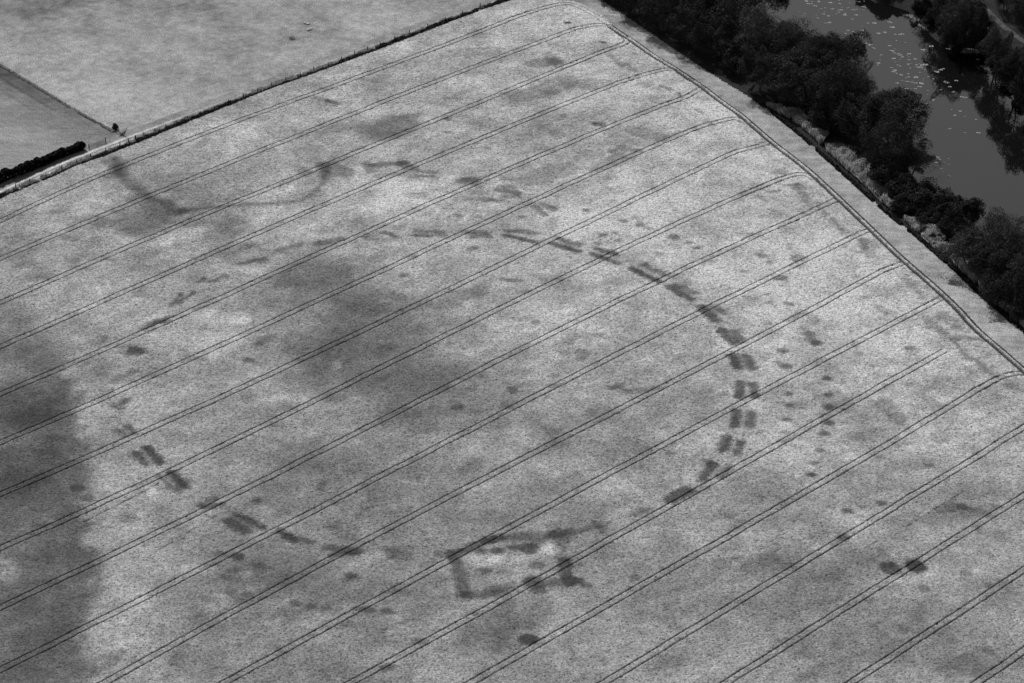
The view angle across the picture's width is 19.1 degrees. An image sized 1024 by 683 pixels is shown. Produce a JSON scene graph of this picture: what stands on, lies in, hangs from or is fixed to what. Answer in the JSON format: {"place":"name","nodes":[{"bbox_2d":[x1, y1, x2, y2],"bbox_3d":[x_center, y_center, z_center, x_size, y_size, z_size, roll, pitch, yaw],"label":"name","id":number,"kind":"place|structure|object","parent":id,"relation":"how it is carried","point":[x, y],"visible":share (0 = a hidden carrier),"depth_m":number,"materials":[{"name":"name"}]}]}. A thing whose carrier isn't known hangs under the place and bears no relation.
{"place":"outdoors","nodes":[
{"label":"outdoors","id":0,"kind":"place"},
{"bbox_2d":[0,63,114,131],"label":"rough grass","id":1,"kind":"structure","parent":0,"point":[54,97],"depth_m":875.76,"materials":[{"name":"grey plant"}]},
{"bbox_2d":[0,0,479,132],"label":"meadow","id":2,"kind":"structure","parent":0,"point":[127,64],"depth_m":911.15,"materials":[{"name":"grey plant"}]},
{"bbox_2d":[0,0,494,192],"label":"track","id":3,"kind":"structure","parent":0,"point":[115,140],"depth_m":874.64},
{"bbox_2d":[2,0,495,193],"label":"verge grass","id":4,"kind":"structure","parent":3,"relation":"on","point":[70,164],"depth_m":875.64,"materials":[{"name":"grey plant"}]},
{"bbox_2d":[0,0,1023,355],"bbox_3d":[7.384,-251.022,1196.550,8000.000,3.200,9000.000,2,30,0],"label":"ground","id":5,"kind":"structure","parent":0,"point":[712,66],"depth_m":907.76,"materials":[{"name":"black plant"}]},
{"bbox_2d":[0,67,119,177],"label":"pasture","id":6,"kind":"structure","parent":5,"relation":"on","point":[35,122],"depth_m":860.90,"materials":[{"name":"grey plant"}]},
{"bbox_2d":[0,141,85,182],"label":"hedge","id":7,"kind":"object","parent":6,"relation":"on","point":[27,166],"visible":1,"depth_m":837.75,"materials":[{"name":"black plant"}]},
{"bbox_2d":[0,64,109,130],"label":"fence","id":8,"kind":"object","parent":6,"relation":"on","point":[59,98],"visible":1,"depth_m":873.56,"materials":[{"name":"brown wood"}]},
{"bbox_2d":[112,123,118,130],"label":"bush","id":9,"kind":"object","parent":5,"relation":"on","point":[115,126],"visible":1,"depth_m":858.96,"materials":[{"name":"black plant"}]},
{"bbox_2d":[15,2,492,187],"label":"fence","id":10,"kind":"object","parent":5,"relation":"on","point":[240,96],"visible":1,"depth_m":876.27,"materials":[{"name":"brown wood"}]},
{"bbox_2d":[0,0,508,197],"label":"bramble strip","id":11,"kind":"object","parent":5,"relation":"on","point":[381,45],"visible":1,"depth_m":879.37,"materials":[{"name":"grey plant"}]},
{"bbox_2d":[0,0,1023,682],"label":"crop","id":12,"kind":"object","parent":5,"relation":"on","point":[540,342],"visible":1,"depth_m":736.44,"materials":[{"name":"grey plant"}]},
{"bbox_2d":[611,0,661,15],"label":"riverside tree","id":13,"kind":"object","parent":5,"relation":"on","point":[629,2],"visible":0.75,"depth_m":933.49,"materials":[{"name":"black plant"}]},
{"bbox_2d":[634,0,694,30],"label":"riverside tree","id":14,"kind":"object","parent":5,"relation":"on","point":[654,12],"visible":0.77,"depth_m":922.04,"materials":[{"name":"black plant"}]},
{"bbox_2d":[661,0,717,46],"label":"riverside tree","id":15,"kind":"object","parent":5,"relation":"on","point":[689,11],"visible":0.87,"depth_m":913.87,"materials":[{"name":"black plant"}]},
{"bbox_2d":[660,0,731,14],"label":"riverside tree","id":16,"kind":"object","parent":5,"relation":"on","point":[707,4],"visible":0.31,"depth_m":924.96,"materials":[{"name":"black plant"}]},
{"bbox_2d":[685,13,750,60],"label":"riverside tree","id":17,"kind":"object","parent":5,"relation":"on","point":[722,28],"visible":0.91,"depth_m":906.76,"materials":[{"name":"black plant"}]},
{"bbox_2d":[700,0,768,31],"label":"riverside tree","id":18,"kind":"object","parent":5,"relation":"on","point":[723,5],"visible":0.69,"depth_m":917.23,"materials":[{"name":"black plant"}]},
{"bbox_2d":[712,31,763,75],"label":"riverside tree","id":19,"kind":"object","parent":5,"relation":"on","point":[732,54],"visible":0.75,"depth_m":900.37,"materials":[{"name":"black plant"}]},
{"bbox_2d":[732,2,785,67],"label":"riverside tree","id":20,"kind":"object","parent":5,"relation":"on","point":[767,19],"visible":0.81,"depth_m":904.89,"materials":[{"name":"black plant"}]},
{"bbox_2d":[737,42,786,91],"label":"riverside tree","id":21,"kind":"object","parent":5,"relation":"on","point":[764,60],"visible":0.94,"depth_m":886.79,"materials":[{"name":"black plant"}]},
{"bbox_2d":[744,0,792,17],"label":"riverside tree","id":22,"kind":"object","parent":5,"relation":"on","point":[777,4],"visible":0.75,"depth_m":931.70,"materials":[{"name":"black plant"}]},
{"bbox_2d":[766,102,782,114],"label":"reeds","id":23,"kind":"object","parent":5,"relation":"on","point":[774,106],"visible":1,"depth_m":881.07,"materials":[{"name":"grey plant"}]},
{"bbox_2d":[751,15,815,58],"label":"riverside tree","id":24,"kind":"object","parent":5,"relation":"on","point":[790,32],"visible":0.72,"depth_m":900.91,"materials":[{"name":"black plant"}]},
{"bbox_2d":[754,45,819,96],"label":"riverside tree","id":25,"kind":"object","parent":5,"relation":"on","point":[786,63],"visible":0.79,"depth_m":883.15,"materials":[{"name":"black plant"}]},
{"bbox_2d":[568,0,1023,365],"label":"grass margin","id":26,"kind":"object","parent":5,"relation":"on","point":[998,328],"depth_m":838.78,"materials":[{"name":"grey plant"}]},
{"bbox_2d":[755,99,1013,322],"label":"sedge","id":27,"kind":"object","parent":26,"relation":"on","point":[890,215],"visible":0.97,"depth_m":827.47,"materials":[{"name":"grey plant"}]},
{"bbox_2d":[767,65,827,107],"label":"riverside tree","id":28,"kind":"object","parent":5,"relation":"on","point":[790,89],"visible":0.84,"depth_m":875.79,"materials":[{"name":"black plant"}]},
{"bbox_2d":[777,106,830,144],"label":"reeds","id":29,"kind":"object","parent":5,"relation":"on","point":[801,118],"visible":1,"depth_m":872.25,"materials":[{"name":"grey plant"}]},
{"bbox_2d":[791,28,845,70],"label":"riverside tree","id":30,"kind":"object","parent":5,"relation":"on","point":[815,40],"visible":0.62,"depth_m":888.13,"materials":[{"name":"black plant"}]},
{"bbox_2d":[806,91,860,130],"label":"riverside tree","id":31,"kind":"object","parent":5,"relation":"on","point":[820,117],"visible":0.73,"depth_m":867.71,"materials":[{"name":"black plant"}]},
{"bbox_2d":[796,50,876,119],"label":"riverside tree","id":32,"kind":"object","parent":5,"relation":"on","point":[836,73],"visible":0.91,"depth_m":869.78,"materials":[{"name":"black plant"}]},
{"bbox_2d":[814,28,872,90],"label":"riverside tree","id":33,"kind":"object","parent":5,"relation":"on","point":[851,49],"visible":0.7,"depth_m":889.96,"materials":[{"name":"black plant"}]},
{"bbox_2d":[832,61,878,96],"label":"riverside tree","id":34,"kind":"object","parent":5,"relation":"on","point":[872,82],"visible":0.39,"depth_m":878.05,"materials":[{"name":"black plant"}]},
{"bbox_2d":[829,90,889,148],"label":"riverside tree","id":35,"kind":"object","parent":5,"relation":"on","point":[845,110],"visible":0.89,"depth_m":859.19,"materials":[{"name":"black plant"}]},
{"bbox_2d":[825,143,894,210],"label":"reeds","id":36,"kind":"object","parent":5,"relation":"on","point":[846,158],"visible":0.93,"depth_m":847.12,"materials":[{"name":"grey plant"}]},
{"bbox_2d":[864,154,910,188],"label":"riverside tree","id":37,"kind":"object","parent":5,"relation":"on","point":[890,169],"visible":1,"depth_m":837.32,"materials":[{"name":"black plant"}]},
{"bbox_2d":[853,113,933,170],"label":"riverside tree","id":38,"kind":"object","parent":5,"relation":"on","point":[906,135],"visible":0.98,"depth_m":840.56,"materials":[{"name":"black plant"}]},
{"bbox_2d":[858,85,932,143],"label":"riverside tree","id":39,"kind":"object","parent":5,"relation":"on","point":[887,101],"visible":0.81,"depth_m":854.23,"materials":[{"name":"black plant"}]},
{"bbox_2d":[889,193,918,214],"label":"bush","id":40,"kind":"object","parent":5,"relation":"on","point":[897,204],"visible":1,"depth_m":826.88,"materials":[{"name":"black plant"}]},
{"bbox_2d":[885,172,938,206],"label":"bush","id":41,"kind":"object","parent":5,"relation":"on","point":[897,187],"visible":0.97,"depth_m":831.54,"materials":[{"name":"black plant"}]},
{"bbox_2d":[888,140,943,177],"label":"riverside tree","id":42,"kind":"object","parent":5,"relation":"on","point":[927,159],"visible":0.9,"depth_m":843.41,"materials":[{"name":"black plant"}]},
{"bbox_2d":[903,13,928,30],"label":"reeds","id":43,"kind":"object","parent":5,"relation":"on","point":[915,19],"visible":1,"depth_m":943.05,"materials":[{"name":"grey plant"}]},
{"bbox_2d":[910,0,932,14],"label":"bush","id":44,"kind":"object","parent":5,"relation":"on","point":[921,7],"visible":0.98,"depth_m":944.77,"materials":[{"name":"black plant"}]},
{"bbox_2d":[919,222,928,229],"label":"bush","id":45,"kind":"object","parent":5,"relation":"on","point":[924,225],"visible":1,"depth_m":818.71,"materials":[{"name":"grey plant"}]},
{"bbox_2d":[903,215,945,246],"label":"reeds","id":46,"kind":"object","parent":5,"relation":"on","point":[911,221],"visible":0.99,"depth_m":817.25,"materials":[{"name":"grey plant"}]},
{"bbox_2d":[914,205,945,225],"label":"bush","id":47,"kind":"object","parent":5,"relation":"on","point":[929,217],"visible":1,"depth_m":821.01,"materials":[{"name":"black plant"}]},
{"bbox_2d":[921,7,938,25],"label":"bush","id":48,"kind":"object","parent":5,"relation":"on","point":[929,17],"visible":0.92,"depth_m":936.64,"materials":[{"name":"black plant"}]},
{"bbox_2d":[928,233,943,241],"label":"bush","id":49,"kind":"object","parent":5,"relation":"on","point":[931,235],"visible":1,"depth_m":814.12,"materials":[{"name":"grey plant"}]},
{"bbox_2d":[909,186,963,214],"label":"bush","id":50,"kind":"object","parent":5,"relation":"on","point":[923,197],"visible":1,"depth_m":825.36,"materials":[{"name":"black plant"}]},
{"bbox_2d":[937,29,955,40],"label":"bush","id":51,"kind":"object","parent":5,"relation":"on","point":[939,33],"visible":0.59,"depth_m":928.19,"materials":[{"name":"black plant"}]},
{"bbox_2d":[935,5,959,27],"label":"riverside tree","id":52,"kind":"object","parent":5,"relation":"on","point":[936,17],"visible":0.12,"depth_m":933.18,"materials":[{"name":"black plant"}]},
{"bbox_2d":[935,215,969,238],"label":"bush","id":53,"kind":"object","parent":5,"relation":"on","point":[950,228],"visible":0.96,"depth_m":816.47,"materials":[{"name":"black plant"}]},
{"bbox_2d":[935,0,971,48],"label":"riverside tree","id":54,"kind":"object","parent":5,"relation":"on","point":[950,29],"visible":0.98,"depth_m":918.13,"materials":[{"name":"black plant"}]},
{"bbox_2d":[931,196,985,228],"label":"bush","id":55,"kind":"object","parent":5,"relation":"on","point":[972,209],"visible":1,"depth_m":821.52,"materials":[{"name":"black plant"}]},
{"bbox_2d":[931,0,988,24],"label":"riverside tree","id":56,"kind":"object","parent":5,"relation":"on","point":[979,3],"visible":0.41,"depth_m":930.85,"materials":[{"name":"black plant"}]},
{"bbox_2d":[936,241,985,290],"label":"reeds","id":57,"kind":"object","parent":5,"relation":"on","point":[960,265],"visible":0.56,"depth_m":798.99,"materials":[{"name":"grey plant"}]},
{"bbox_2d":[959,222,975,233],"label":"bush","id":58,"kind":"object","parent":5,"relation":"on","point":[970,226],"visible":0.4,"depth_m":817.03,"materials":[{"name":"black plant"}]},
{"bbox_2d":[929,227,1009,270],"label":"riverside tree","id":59,"kind":"object","parent":5,"relation":"on","point":[967,239],"visible":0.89,"depth_m":797.22,"materials":[{"name":"black plant"}]},
{"bbox_2d":[956,5,996,51],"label":"riverside tree","id":60,"kind":"object","parent":5,"relation":"on","point":[980,22],"visible":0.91,"depth_m":916.99,"materials":[{"name":"black plant"}]},
{"bbox_2d":[964,49,989,54],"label":"reeds","id":61,"kind":"object","parent":5,"relation":"on","point":[966,51],"visible":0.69,"depth_m":923.37,"materials":[{"name":"black plant"}]},
{"bbox_2d":[965,239,1023,281],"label":"riverside tree","id":62,"kind":"object","parent":5,"relation":"on","point":[1003,253],"visible":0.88,"depth_m":789.76,"materials":[{"name":"black plant"}]},
{"bbox_2d":[976,23,1013,74],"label":"riverside tree","id":63,"kind":"object","parent":5,"relation":"on","point":[993,37],"visible":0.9,"depth_m":903.62,"materials":[{"name":"black plant"}]},
{"bbox_2d":[973,205,1023,258],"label":"riverside tree","id":64,"kind":"object","parent":5,"relation":"on","point":[1006,226],"visible":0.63,"depth_m":804.83,"materials":[{"name":"black plant"}]},
{"bbox_2d":[978,265,1022,307],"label":"riverside tree","id":65,"kind":"object","parent":5,"relation":"on","point":[993,284],"visible":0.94,"depth_m":781.17,"materials":[{"name":"black plant"}]},
{"bbox_2d":[977,0,1023,42],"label":"lane","id":66,"kind":"structure","parent":5,"relation":"on","point":[1004,26],"depth_m":937.08,"materials":[{"name":"grey"}]},
{"bbox_2d":[995,0,1014,11],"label":"riverside tree","id":67,"kind":"object","parent":5,"relation":"on","point":[1002,2],"visible":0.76,"depth_m":944.82,"materials":[{"name":"black plant"}]},
{"bbox_2d":[991,46,1023,101],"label":"riverside tree","id":68,"kind":"object","parent":5,"relation":"on","point":[1004,74],"visible":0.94,"depth_m":888.70,"materials":[{"name":"black plant"}]},
{"bbox_2d":[995,299,1023,326],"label":"reeds","id":69,"kind":"object","parent":5,"relation":"on","point":[1003,306],"visible":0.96,"depth_m":782.15,"materials":[{"name":"grey plant"}]},
{"bbox_2d":[998,249,1023,306],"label":"riverside tree","id":70,"kind":"object","parent":5,"relation":"on","point":[1016,258],"visible":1,"depth_m":778.89,"materials":[{"name":"black plant"}]},
{"bbox_2d":[1003,219,1023,254],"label":"riverside tree","id":71,"kind":"object","parent":5,"relation":"on","point":[1017,232],"visible":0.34,"depth_m":800.26,"materials":[{"name":"black plant"}]},
{"bbox_2d":[1004,0,1023,25],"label":"riverside tree","id":72,"kind":"object","parent":5,"relation":"on","point":[1019,6],"visible":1,"depth_m":934.47,"materials":[{"name":"black plant"}]},
{"bbox_2d":[1006,289,1023,321],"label":"riverside tree","id":73,"kind":"object","parent":5,"relation":"on","point":[1016,309],"visible":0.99,"depth_m":776.39,"materials":[{"name":"black plant"}]},
{"bbox_2d":[1006,67,1023,111],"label":"riverside tree","id":74,"kind":"object","parent":5,"relation":"on","point":[1019,81],"visible":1,"depth_m":876.28,"materials":[{"name":"black plant"}]},
{"bbox_2d":[759,0,1023,270],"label":"river","id":75,"kind":"structure","parent":0,"point":[986,164],"depth_m":897.33,"materials":[{"name":"black liquid"}]}
]}

